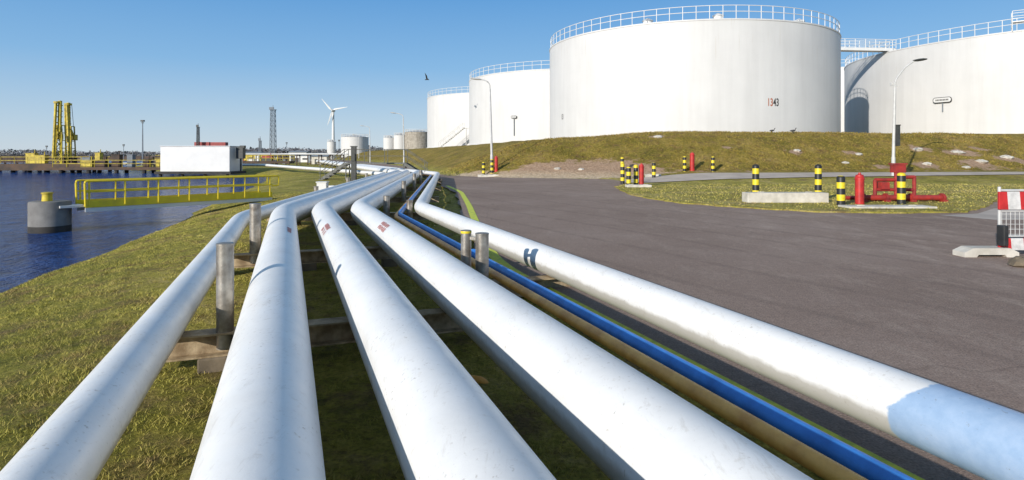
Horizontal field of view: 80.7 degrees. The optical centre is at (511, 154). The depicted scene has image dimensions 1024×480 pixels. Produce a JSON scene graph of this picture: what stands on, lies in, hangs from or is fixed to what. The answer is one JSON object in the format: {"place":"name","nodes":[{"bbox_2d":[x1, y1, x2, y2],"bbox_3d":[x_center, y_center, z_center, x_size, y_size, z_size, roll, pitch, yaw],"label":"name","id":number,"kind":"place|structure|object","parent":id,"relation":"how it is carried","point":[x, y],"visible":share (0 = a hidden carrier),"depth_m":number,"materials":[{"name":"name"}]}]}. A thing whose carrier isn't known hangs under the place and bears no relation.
{"place":"outdoors","nodes":[
{"label":"outdoors","id":0,"kind":"place"},
{"bbox_2d":[0,160,268,292],"bbox_3d":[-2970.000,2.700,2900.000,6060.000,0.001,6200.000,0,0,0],"label":"water","id":1,"kind":"structure","parent":0,"point":[25,256],"depth_m":25.90,"materials":[{"name":"blue liquid"}]},
{"bbox_2d":[0,158,56,171],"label":"jetty","id":2,"kind":"object","parent":1,"relation":"in","point":[20,161],"visible":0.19,"depth_m":96.07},
{"bbox_2d":[27,192,71,233],"bbox_3d":[-16.250,3.005,21.200,1.250,3.390,1.250,0,0,0],"label":"mooring dolphin","id":3,"kind":"object","parent":1,"relation":"in","point":[46,214],"visible":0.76,"depth_m":20.73,"materials":[{"name":"grey concrete"}]},
{"bbox_2d":[1,156,103,163],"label":"jetty","id":4,"kind":"object","parent":1,"relation":"in","point":[25,159],"visible":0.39,"depth_m":162.11,"materials":[{"name":"yellow metal"}]},
{"bbox_2d":[0,157,111,172],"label":"jetty","id":5,"kind":"object","parent":1,"relation":"in","point":[30,167],"visible":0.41,"depth_m":89.50,"materials":[{"name":"yellow paint"}]},
{"bbox_2d":[25,150,38,162],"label":"equipment cabinet","id":6,"kind":"object","parent":5,"relation":"on","point":[30,156],"visible":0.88,"depth_m":93.60,"materials":[{"name":"yellow metal"}]},
{"bbox_2d":[34,152,48,162],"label":"equipment cabinet","id":7,"kind":"object","parent":5,"relation":"on","point":[42,157],"visible":0.9,"depth_m":93.60,"materials":[{"name":"yellow metal"}]},
{"bbox_2d":[52,101,66,162],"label":"loading arm","id":8,"kind":"object","parent":5,"relation":"on","point":[58,136],"visible":0.91,"depth_m":92.47},
{"bbox_2d":[64,103,77,157],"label":"loading arm","id":9,"kind":"object","parent":5,"relation":"on","point":[70,135],"visible":0.84,"depth_m":94.80},
{"bbox_2d":[68,154,76,162],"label":"equipment cabinet","id":10,"kind":"object","parent":5,"relation":"on","point":[74,158],"visible":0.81,"depth_m":93.61,"materials":[{"name":"metal"}]},
{"bbox_2d":[79,154,93,160],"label":"equipment cabinet","id":11,"kind":"object","parent":5,"relation":"on","point":[86,158],"visible":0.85,"depth_m":93.60,"materials":[{"name":"grey metal"}]},
{"bbox_2d":[95,149,102,159],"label":"equipment cabinet","id":12,"kind":"object","parent":5,"relation":"on","point":[98,156],"visible":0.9,"depth_m":93.60,"materials":[{"name":"yellow metal"}]},
{"bbox_2d":[52,160,159,172],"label":"jetty","id":13,"kind":"object","parent":1,"relation":"in","point":[100,169],"visible":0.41,"depth_m":86.50,"materials":[{"name":"yellow paint"}]},
{"bbox_2d":[81,157,93,166],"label":"equipment cabinet","id":14,"kind":"object","parent":13,"relation":"on","point":[87,165],"visible":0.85,"depth_m":87.60,"materials":[{"name":"yellow metal"}]},
{"bbox_2d":[93,156,109,166],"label":"equipment cabinet","id":15,"kind":"object","parent":13,"relation":"on","point":[101,161],"visible":0.81,"depth_m":87.60,"materials":[{"name":"metal"}]},
{"bbox_2d":[111,151,123,166],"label":"equipment cabinet","id":16,"kind":"object","parent":13,"relation":"on","point":[116,158],"visible":0.94,"depth_m":87.60,"materials":[{"name":"grey metal"}]},
{"bbox_2d":[126,151,136,166],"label":"equipment cabinet","id":17,"kind":"object","parent":13,"relation":"on","point":[131,158],"visible":0.96,"depth_m":87.60,"materials":[{"name":"grey metal"}]},
{"bbox_2d":[140,120,144,162],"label":"light mast","id":18,"kind":"object","parent":13,"relation":"on","point":[142,121],"visible":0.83,"depth_m":154.87,"materials":[{"name":"grey metal"}]},
{"bbox_2d":[142,155,151,166],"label":"equipment cabinet","id":19,"kind":"object","parent":13,"relation":"on","point":[148,160],"visible":0.88,"depth_m":87.60,"materials":[{"name":"metal"}]},
{"bbox_2d":[152,155,293,166],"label":"jetty","id":20,"kind":"object","parent":1,"relation":"in","point":[271,162],"visible":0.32,"depth_m":102.75,"materials":[{"name":"yellow paint"}]},
{"bbox_2d":[194,142,209,145],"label":"shipping container","id":21,"kind":"object","parent":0,"point":[204,143],"visible":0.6,"depth_m":241.80,"materials":[{"name":"red metal"}]},
{"bbox_2d":[210,142,227,145],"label":"shipping container","id":22,"kind":"object","parent":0,"point":[218,143],"visible":0.63,"depth_m":241.80,"materials":[{"name":"red metal"}]},
{"bbox_2d":[316,181,335,189],"bbox_3d":[-9.720,1.658,31.500,0.940,0.510,0.480,0,0,0],"label":"junction box","id":23,"kind":"object","parent":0,"point":[322,184],"visible":0.67,"depth_m":31.30,"materials":[{"name":"white paint"}]},
{"bbox_2d":[350,146,357,180],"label":"steel column","id":24,"kind":"structure","parent":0,"point":[353,163],"depth_m":42.14,"materials":[{"name":"grey metal"}]},
{"bbox_2d":[0,132,1023,479],"bbox_3d":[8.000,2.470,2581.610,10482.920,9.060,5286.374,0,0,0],"label":"ground","id":25,"kind":"structure","parent":0,"point":[606,164],"depth_m":8.20,"materials":[{"name":"green plant"}]},
{"bbox_2d":[0,156,287,159],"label":"quay wall","id":26,"kind":"structure","parent":25,"relation":"on","point":[158,157],"depth_m":300.00,"materials":[{"name":"concrete"}]},
{"bbox_2d":[0,149,320,155],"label":"distant wood","id":27,"kind":"object","parent":25,"relation":"on","point":[49,153],"visible":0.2,"depth_m":473.72,"materials":[{"name":"green plant"}]},
{"bbox_2d":[59,174,278,211],"bbox_3d":[-13.341,1.467,24.160,1.074,1.126,8.033,0,0,39],"label":"gangway","id":28,"kind":"object","parent":25,"relation":"on","point":[115,203],"visible":1,"depth_m":23.57,"materials":[{"name":"yellow paint"}]},
{"bbox_2d":[196,125,199,145],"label":"lattice tower","id":29,"kind":"structure","parent":25,"relation":"on","point":[197,135],"depth_m":239.59,"materials":[{"name":"metal"}]},
{"bbox_2d":[154,146,245,176],"bbox_3d":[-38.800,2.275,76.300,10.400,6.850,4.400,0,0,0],"label":"white shed","id":30,"kind":"structure","parent":25,"relation":"on","point":[203,160],"depth_m":74.70,"materials":[{"name":"paint"}]},
{"bbox_2d":[244,155,272,160],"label":"port shed","id":31,"kind":"structure","parent":25,"relation":"on","point":[250,156],"depth_m":143.00,"materials":[{"name":"yellow paint"}]},
{"bbox_2d":[258,138,261,151],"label":"lattice tower","id":32,"kind":"structure","parent":25,"relation":"on","point":[260,145],"depth_m":200.85,"materials":[{"name":"grey metal"}]},
{"bbox_2d":[246,153,286,163],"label":"pipe rack","id":33,"kind":"object","parent":25,"relation":"on","point":[256,154],"visible":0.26,"depth_m":124.43,"materials":[{"name":"white metal"}]},
{"bbox_2d":[261,158,272,163],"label":"equipment cabinet","id":34,"kind":"object","parent":25,"relation":"on","point":[266,159],"visible":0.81,"depth_m":115.89,"materials":[{"name":"metal"}]},
{"bbox_2d":[262,153,273,160],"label":"equipment cabinet","id":35,"kind":"object","parent":25,"relation":"on","point":[270,156],"visible":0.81,"depth_m":117.87,"materials":[{"name":"red metal"}]},
{"bbox_2d":[269,107,276,158],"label":"lattice tower","id":36,"kind":"structure","parent":25,"relation":"on","point":[273,146],"depth_m":199.39,"materials":[{"name":"grey metal"}]},
{"bbox_2d":[290,155,306,161],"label":"port shed","id":37,"kind":"structure","parent":25,"relation":"on","point":[303,158],"depth_m":148.50,"materials":[{"name":"white paint"}]},
{"bbox_2d":[288,151,310,160],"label":"port shed","id":38,"kind":"structure","parent":25,"relation":"on","point":[298,152],"depth_m":169.22,"materials":[{"name":"white paint"}]},
{"bbox_2d":[166,242,462,373],"bbox_3d":[-1.719,1.379,5.655,3.200,1.210,0.240,0,0,-20],"label":"pipe support","id":39,"kind":"object","parent":25,"relation":"on","point":[208,349],"visible":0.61,"depth_m":5.28,"materials":[{"name":"beige paint"}]},
{"bbox_2d":[190,159,399,479],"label":"white pipe","id":40,"kind":"object","parent":39,"relation":"on","point":[263,423],"visible":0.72,"depth_m":2.90,"materials":[{"name":"metal"}]},
{"bbox_2d":[311,160,555,479],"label":"white pipe","id":41,"kind":"object","parent":39,"relation":"on","point":[444,418],"visible":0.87,"depth_m":2.95,"materials":[{"name":"metal"}]},
{"bbox_2d":[325,160,813,479],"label":"white pipe","id":42,"kind":"object","parent":39,"relation":"on","point":[611,416],"visible":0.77,"depth_m":3.04,"materials":[{"name":"metal"}]},
{"bbox_2d":[246,145,382,155],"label":"treeline","id":43,"kind":"object","parent":25,"relation":"on","point":[264,150],"visible":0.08,"depth_m":429.88,"materials":[{"name":"green plant"}]},
{"bbox_2d":[281,153,347,164],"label":"pipe rack","id":44,"kind":"object","parent":25,"relation":"on","point":[308,154],"visible":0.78,"depth_m":109.41,"materials":[{"name":"metal"}]},
{"bbox_2d":[311,155,331,163],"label":"port shed","id":45,"kind":"structure","parent":25,"relation":"on","point":[315,157],"depth_m":118.75,"materials":[{"name":"metal"}]},
{"bbox_2d":[327,140,335,158],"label":"storage tank","id":46,"kind":"object","parent":25,"relation":"on","point":[331,146],"visible":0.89,"depth_m":220.84,"materials":[{"name":"white metal"}]},
{"bbox_2d":[322,99,345,140],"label":"wind turbine","id":47,"kind":"object","parent":25,"relation":"on","point":[333,127],"visible":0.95,"depth_m":598.74,"materials":[{"name":"white paint"}]},
{"bbox_2d":[234,203,436,270],"bbox_3d":[-3.076,1.379,9.898,3.700,1.230,0.240,0,0,-20],"label":"pipe support","id":48,"kind":"object","parent":25,"relation":"on","point":[311,259],"visible":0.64,"depth_m":9.53,"materials":[{"name":"beige paint"}]},
{"bbox_2d":[0,164,384,479],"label":"white pipe","id":49,"kind":"object","parent":48,"relation":"on","point":[78,434],"visible":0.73,"depth_m":3.32,"materials":[{"name":"metal"}]},
{"bbox_2d":[267,195,427,225],"bbox_3d":[-4.286,1.536,16.175,4.442,0.912,0.565,0,0,0],"label":"pipe support","id":50,"kind":"object","parent":25,"relation":"on","point":[346,217],"visible":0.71,"depth_m":16.00,"materials":[{"name":"beige paint"}]},
{"bbox_2d":[341,134,368,156],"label":"storage tank","id":51,"kind":"object","parent":25,"relation":"on","point":[347,142],"visible":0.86,"depth_m":216.03,"materials":[{"name":"white metal"}]},
{"bbox_2d":[318,149,427,179],"bbox_3d":[-10.401,0.802,45.500,8.108,2.464,1.210,0,0,0],"label":"footbridge","id":52,"kind":"object","parent":25,"relation":"on","point":[343,166],"visible":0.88,"depth_m":44.92,"materials":[{"name":"grey metal"}]},
{"bbox_2d":[314,181,438,202],"bbox_3d":[-4.968,1.473,22.087,4.543,1.046,0.513,0,0,-5],"label":"pipe support","id":53,"kind":"object","parent":25,"relation":"on","point":[403,198],"visible":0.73,"depth_m":22.13,"materials":[{"name":"beige paint"}]},
{"bbox_2d":[383,135,393,148],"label":"storage tank","id":54,"kind":"object","parent":25,"relation":"on","point":[388,141],"visible":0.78,"depth_m":202.47,"materials":[{"name":"white metal"}]},
{"bbox_2d":[346,173,440,190],"bbox_3d":[-5.715,1.444,29.087,4.550,1.088,0.512,0,0,-5],"label":"pipe support","id":55,"kind":"object","parent":25,"relation":"on","point":[414,188],"visible":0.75,"depth_m":29.21,"materials":[{"name":"beige paint"}]},
{"bbox_2d":[390,112,403,162],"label":"street lamp","id":56,"kind":"object","parent":25,"relation":"on","point":[403,133],"visible":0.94,"depth_m":86.92,"materials":[{"name":"grey metal"}]},
{"bbox_2d":[394,133,404,148],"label":"storage tank","id":57,"kind":"object","parent":25,"relation":"on","point":[398,140],"visible":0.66,"depth_m":201.02,"materials":[{"name":"white metal"}]},
{"bbox_2d":[365,170,441,183],"bbox_3d":[-6.486,1.450,36.085,4.606,1.100,0.512,0,0,-5],"label":"pipe support","id":58,"kind":"object","parent":25,"relation":"on","point":[420,181],"visible":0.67,"depth_m":35.97,"materials":[{"name":"beige paint"}]},
{"bbox_2d":[394,174,867,479],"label":"ochre pipe","id":59,"kind":"object","parent":58,"relation":"on","point":[821,465],"visible":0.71,"depth_m":3.64,"materials":[{"name":"metal"}]},
{"bbox_2d":[398,174,915,479],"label":"blue pipe","id":60,"kind":"object","parent":58,"relation":"on","point":[862,464],"visible":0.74,"depth_m":3.63,"materials":[{"name":"metal"}]},
{"bbox_2d":[405,129,426,148],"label":"storage tank","id":61,"kind":"object","parent":25,"relation":"on","point":[415,139],"visible":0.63,"depth_m":198.02,"materials":[{"name":"metal"}]},
{"bbox_2d":[427,86,468,147],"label":"storage tank","id":62,"kind":"object","parent":25,"relation":"on","point":[447,119],"visible":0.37,"depth_m":125.94,"materials":[{"name":"white metal"}]},
{"bbox_2d":[471,375,488,383],"bbox_3d":[-0.474,1.885,4.974,0.711,0.229,0.063,0,0,0],"label":"rock","id":63,"kind":"object","parent":25,"relation":"on","point":[480,379],"visible":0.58,"depth_m":4.95,"materials":[{"name":"stone"}]},
{"bbox_2d":[470,77,492,159],"bbox_3d":[-2.380,-2.401,47.600,1.800,7.381,0.320,0,0,0],"label":"street lamp","id":64,"kind":"object","parent":25,"relation":"on","point":[491,144],"visible":0.96,"depth_m":47.54,"materials":[{"name":"grey metal"}]},
{"bbox_2d":[482,162,484,173],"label":"bollard","id":65,"kind":"object","parent":25,"relation":"on","point":[483,167],"visible":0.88,"depth_m":46.51,"materials":[{"name":"yellow metal"}]},
{"bbox_2d":[478,174,498,176],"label":"concrete block","id":66,"kind":"structure","parent":25,"relation":"on","point":[485,175],"depth_m":45.70,"materials":[{"name":"grey concrete"}]},
{"bbox_2d":[490,159,493,173],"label":"bollard","id":67,"kind":"object","parent":25,"relation":"on","point":[491,166],"visible":0.94,"depth_m":46.61,"materials":[{"name":"yellow metal"}]},
{"bbox_2d":[494,156,497,171],"bbox_3d":[-1.220,0.724,46.800,0.291,1.300,0.291,0,0,0],"label":"fire hydrant","id":68,"kind":"object","parent":25,"relation":"on","point":[496,164],"visible":0.99,"depth_m":46.69,"materials":[{"name":"red metal"}]},
{"bbox_2d":[469,60,549,144],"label":"storage tank","id":69,"kind":"object","parent":25,"relation":"on","point":[520,105],"visible":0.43,"depth_m":91.81,"materials":[{"name":"white metal"}]},
{"bbox_2d":[461,229,569,296],"bbox_3d":[0.111,1.442,7.430,1.536,1.097,0.481,0,0,-20],"label":"pipe support","id":70,"kind":"object","parent":25,"relation":"on","point":[481,239],"visible":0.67,"depth_m":7.13,"materials":[{"name":"beige paint"}]},
{"bbox_2d":[414,170,1023,479],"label":"white pipe","id":71,"kind":"object","parent":70,"relation":"on","point":[981,438],"visible":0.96,"depth_m":3.71,"materials":[{"name":"white paint"},{"name":"light blue paint"}]},
{"bbox_2d":[645,174,660,176],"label":"concrete block","id":72,"kind":"structure","parent":25,"relation":"on","point":[648,175],"depth_m":40.35,"materials":[{"name":"grey concrete"}]},
{"bbox_2d":[683,156,685,171],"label":"bollard","id":73,"kind":"object","parent":25,"relation":"on","point":[684,163],"visible":0.9,"depth_m":42.49,"materials":[{"name":"yellow metal"}]},
{"bbox_2d":[690,152,694,170],"bbox_3d":[12.800,0.517,42.800,0.358,1.400,0.358,0,0,0],"label":"fire hydrant","id":74,"kind":"object","parent":25,"relation":"on","point":[692,161],"visible":0.99,"depth_m":42.67,"materials":[{"name":"red metal"}]},
{"bbox_2d":[549,5,840,137],"bbox_3d":[20.800,-7.455,72.060,33.020,12.910,33.020,0,0,0],"label":"storage tank","id":75,"kind":"object","parent":25,"relation":"on","point":[718,72],"visible":0.94,"depth_m":57.25,"materials":[{"name":"white metal"}]},
{"bbox_2d":[711,156,714,171],"bbox_3d":[14.200,0.731,42.600,0.240,1.220,0.240,0,0,0],"label":"bollard","id":76,"kind":"object","parent":25,"relation":"on","point":[712,163],"visible":0.86,"depth_m":42.52,"materials":[{"name":"yellow metal"}]},
{"bbox_2d":[441,130,1023,173],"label":"hill grass","id":77,"kind":"structure","parent":25,"relation":"on","point":[715,136],"depth_m":49.59,"materials":[{"name":"green plant"}]},
{"bbox_2d":[841,58,861,131],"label":"storage tank","id":78,"kind":"object","parent":25,"relation":"on","point":[842,99],"visible":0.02,"depth_m":103.58,"materials":[{"name":"white metal"}]},
{"bbox_2d":[844,9,1023,133],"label":"storage tank","id":79,"kind":"object","parent":25,"relation":"on","point":[974,84],"visible":0.89,"depth_m":67.18,"materials":[{"name":"white metal"}]},
{"bbox_2d":[841,38,895,51],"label":"tank walkway","id":80,"kind":"structure","parent":79,"relation":"on","point":[849,48],"depth_m":73.97,"materials":[{"name":"white paint"}]},
{"bbox_2d":[950,150,965,153],"bbox_3d":[36.189,-0.154,48.992,0.934,0.476,1.035,0,0,0],"label":"rock","id":81,"kind":"object","parent":25,"relation":"on","point":[957,152],"visible":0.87,"depth_m":48.65,"materials":[{"name":"stone"}]},
{"bbox_2d":[975,159,987,163],"bbox_3d":[36.576,0.563,46.940,0.924,0.433,0.890,0,0,0],"label":"rock","id":82,"kind":"object","parent":25,"relation":"on","point":[982,161],"visible":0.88,"depth_m":46.70,"materials":[{"name":"stone"}]},
{"bbox_2d":[945,208,1023,219],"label":"pavement","id":83,"kind":"structure","parent":25,"relation":"on","point":[991,214],"depth_m":16.79,"materials":[{"name":"concrete"}]},
{"bbox_2d":[1000,155,1013,158],"bbox_3d":[39.478,0.239,48.219,0.929,0.464,1.003,0,0,0],"label":"rock","id":84,"kind":"object","parent":25,"relation":"on","point":[1006,156],"visible":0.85,"depth_m":47.90,"materials":[{"name":"stone"}]},
{"bbox_2d":[0,0,1023,153],"label":"sky","id":85,"kind":"structure","parent":0,"point":[219,67],"materials":[{"name":"blue"}]},
{"bbox_2d":[331,159,1023,479],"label":"road","id":86,"kind":"structure","parent":0,"point":[911,294],"depth_m":8.55,"materials":[{"name":"grey asphalt"}]},
{"bbox_2d":[621,163,624,183],"bbox_3d":[6.350,1.165,34.600,0.240,1.370,0.240,0,0,0],"label":"bollard","id":87,"kind":"object","parent":86,"relation":"on","point":[622,173],"visible":0.88,"depth_m":34.51,"materials":[{"name":"yellow metal"}]},
{"bbox_2d":[447,186,924,479],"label":"road marking","id":88,"kind":"object","parent":86,"relation":"on","point":[494,256],"visible":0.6,"depth_m":4.82,"materials":[{"name":"yellow paint"}]},
{"bbox_2d":[953,187,1023,256],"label":"construction barrier","id":89,"kind":"object","parent":86,"relation":"on","point":[1010,200],"visible":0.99,"depth_m":10.08,"materials":[{"name":"plastic"}]},
{"bbox_2d":[1007,256,1023,267],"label":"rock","id":90,"kind":"object","parent":86,"relation":"on","point":[1016,261],"visible":0.98,"depth_m":9.12,"materials":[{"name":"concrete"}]},
{"bbox_2d":[614,183,1023,213],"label":"grass verge ground","id":91,"kind":"structure","parent":0,"point":[819,208],"depth_m":24.43,"materials":[{"name":"green plant"}]},
{"bbox_2d":[626,167,630,183],"bbox_3d":[6.120,1.240,31.600,0.240,1.220,0.240,0,0,0],"label":"bollard","id":92,"kind":"object","parent":91,"relation":"on","point":[628,175],"visible":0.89,"depth_m":31.51,"materials":[{"name":"yellow metal"}]},
{"bbox_2d":[634,165,637,183],"bbox_3d":[6.600,1.190,32.100,0.240,1.320,0.240,0,0,0],"label":"bollard","id":93,"kind":"object","parent":91,"relation":"on","point":[635,174],"visible":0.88,"depth_m":32.00,"materials":[{"name":"yellow metal"}]},
{"bbox_2d":[625,184,651,186],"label":"concrete block","id":94,"kind":"structure","parent":91,"relation":"on","point":[637,185],"depth_m":30.60,"materials":[{"name":"grey concrete"}]},
{"bbox_2d":[639,163,643,183],"bbox_3d":[6.920,1.125,32.200,0.291,1.350,0.291,0,0,0],"label":"fire hydrant","id":95,"kind":"object","parent":91,"relation":"on","point":[641,173],"visible":0.73,"depth_m":32.09,"materials":[{"name":"red metal"}]},
{"bbox_2d":[752,164,758,191],"bbox_3d":[8.900,1.100,22.000,0.240,1.500,0.240,0,0,0],"label":"bollard","id":96,"kind":"object","parent":91,"relation":"on","point":[755,177],"visible":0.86,"depth_m":21.89,"materials":[{"name":"yellow metal"}]},
{"bbox_2d":[742,192,828,202],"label":"concrete block","id":97,"kind":"structure","parent":91,"relation":"on","point":[785,197],"depth_m":20.82,"materials":[{"name":"grey concrete"}]},
{"bbox_2d":[815,164,821,191],"bbox_3d":[11.180,1.100,22.000,0.240,1.500,0.240,0,0,0],"label":"bollard","id":98,"kind":"object","parent":91,"relation":"on","point":[818,177],"visible":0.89,"depth_m":21.90,"materials":[{"name":"yellow metal"}]},
{"bbox_2d":[836,175,844,204],"bbox_3d":[10.750,1.265,19.700,0.260,1.170,0.260,0,0,0],"label":"bollard","id":99,"kind":"object","parent":91,"relation":"on","point":[840,189],"visible":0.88,"depth_m":19.59,"materials":[{"name":"yellow metal"}]},
{"bbox_2d":[854,173,864,203],"bbox_3d":[11.650,1.200,20.200,0.314,1.200,0.314,0,0,0],"label":"fire hydrant","id":100,"kind":"object","parent":91,"relation":"on","point":[859,178],"visible":0.93,"depth_m":20.08,"materials":[{"name":"red metal"}]},
{"bbox_2d":[838,205,936,207],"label":"concrete block","id":101,"kind":"structure","parent":91,"relation":"on","point":[886,206],"depth_m":18.60,"materials":[{"name":"grey concrete"}]},
{"bbox_2d":[845,163,947,201],"bbox_3d":[13.650,1.012,21.495,3.300,1.415,0.750,0,0,0],"label":"valve manifold","id":102,"kind":"object","parent":91,"relation":"on","point":[881,184],"visible":0.74,"depth_m":21.43,"materials":[{"name":"red paint"}]},
{"bbox_2d":[897,173,905,203],"bbox_3d":[13.050,1.225,20.200,0.260,1.250,0.260,0,0,0],"label":"bollard","id":103,"kind":"object","parent":91,"relation":"on","point":[901,188],"visible":0.87,"depth_m":20.09,"materials":[{"name":"yellow metal"}]},
{"bbox_2d":[620,172,1023,182],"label":"path","id":104,"kind":"structure","parent":0,"point":[689,177],"depth_m":39.00,"materials":[{"name":"concrete"}]},
{"bbox_2d":[652,162,655,177],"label":"bollard","id":105,"kind":"object","parent":104,"relation":"on","point":[653,170],"visible":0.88,"depth_m":39.41,"materials":[{"name":"yellow metal"}]},
{"bbox_2d":[890,58,926,175],"bbox_3d":[25.260,-2.339,38.400,2.340,7.606,0.340,0,0,0],"label":"street lamp","id":106,"kind":"object","parent":104,"relation":"on","point":[895,135],"visible":0.98,"depth_m":38.33,"materials":[{"name":"grey metal"}]}
]}

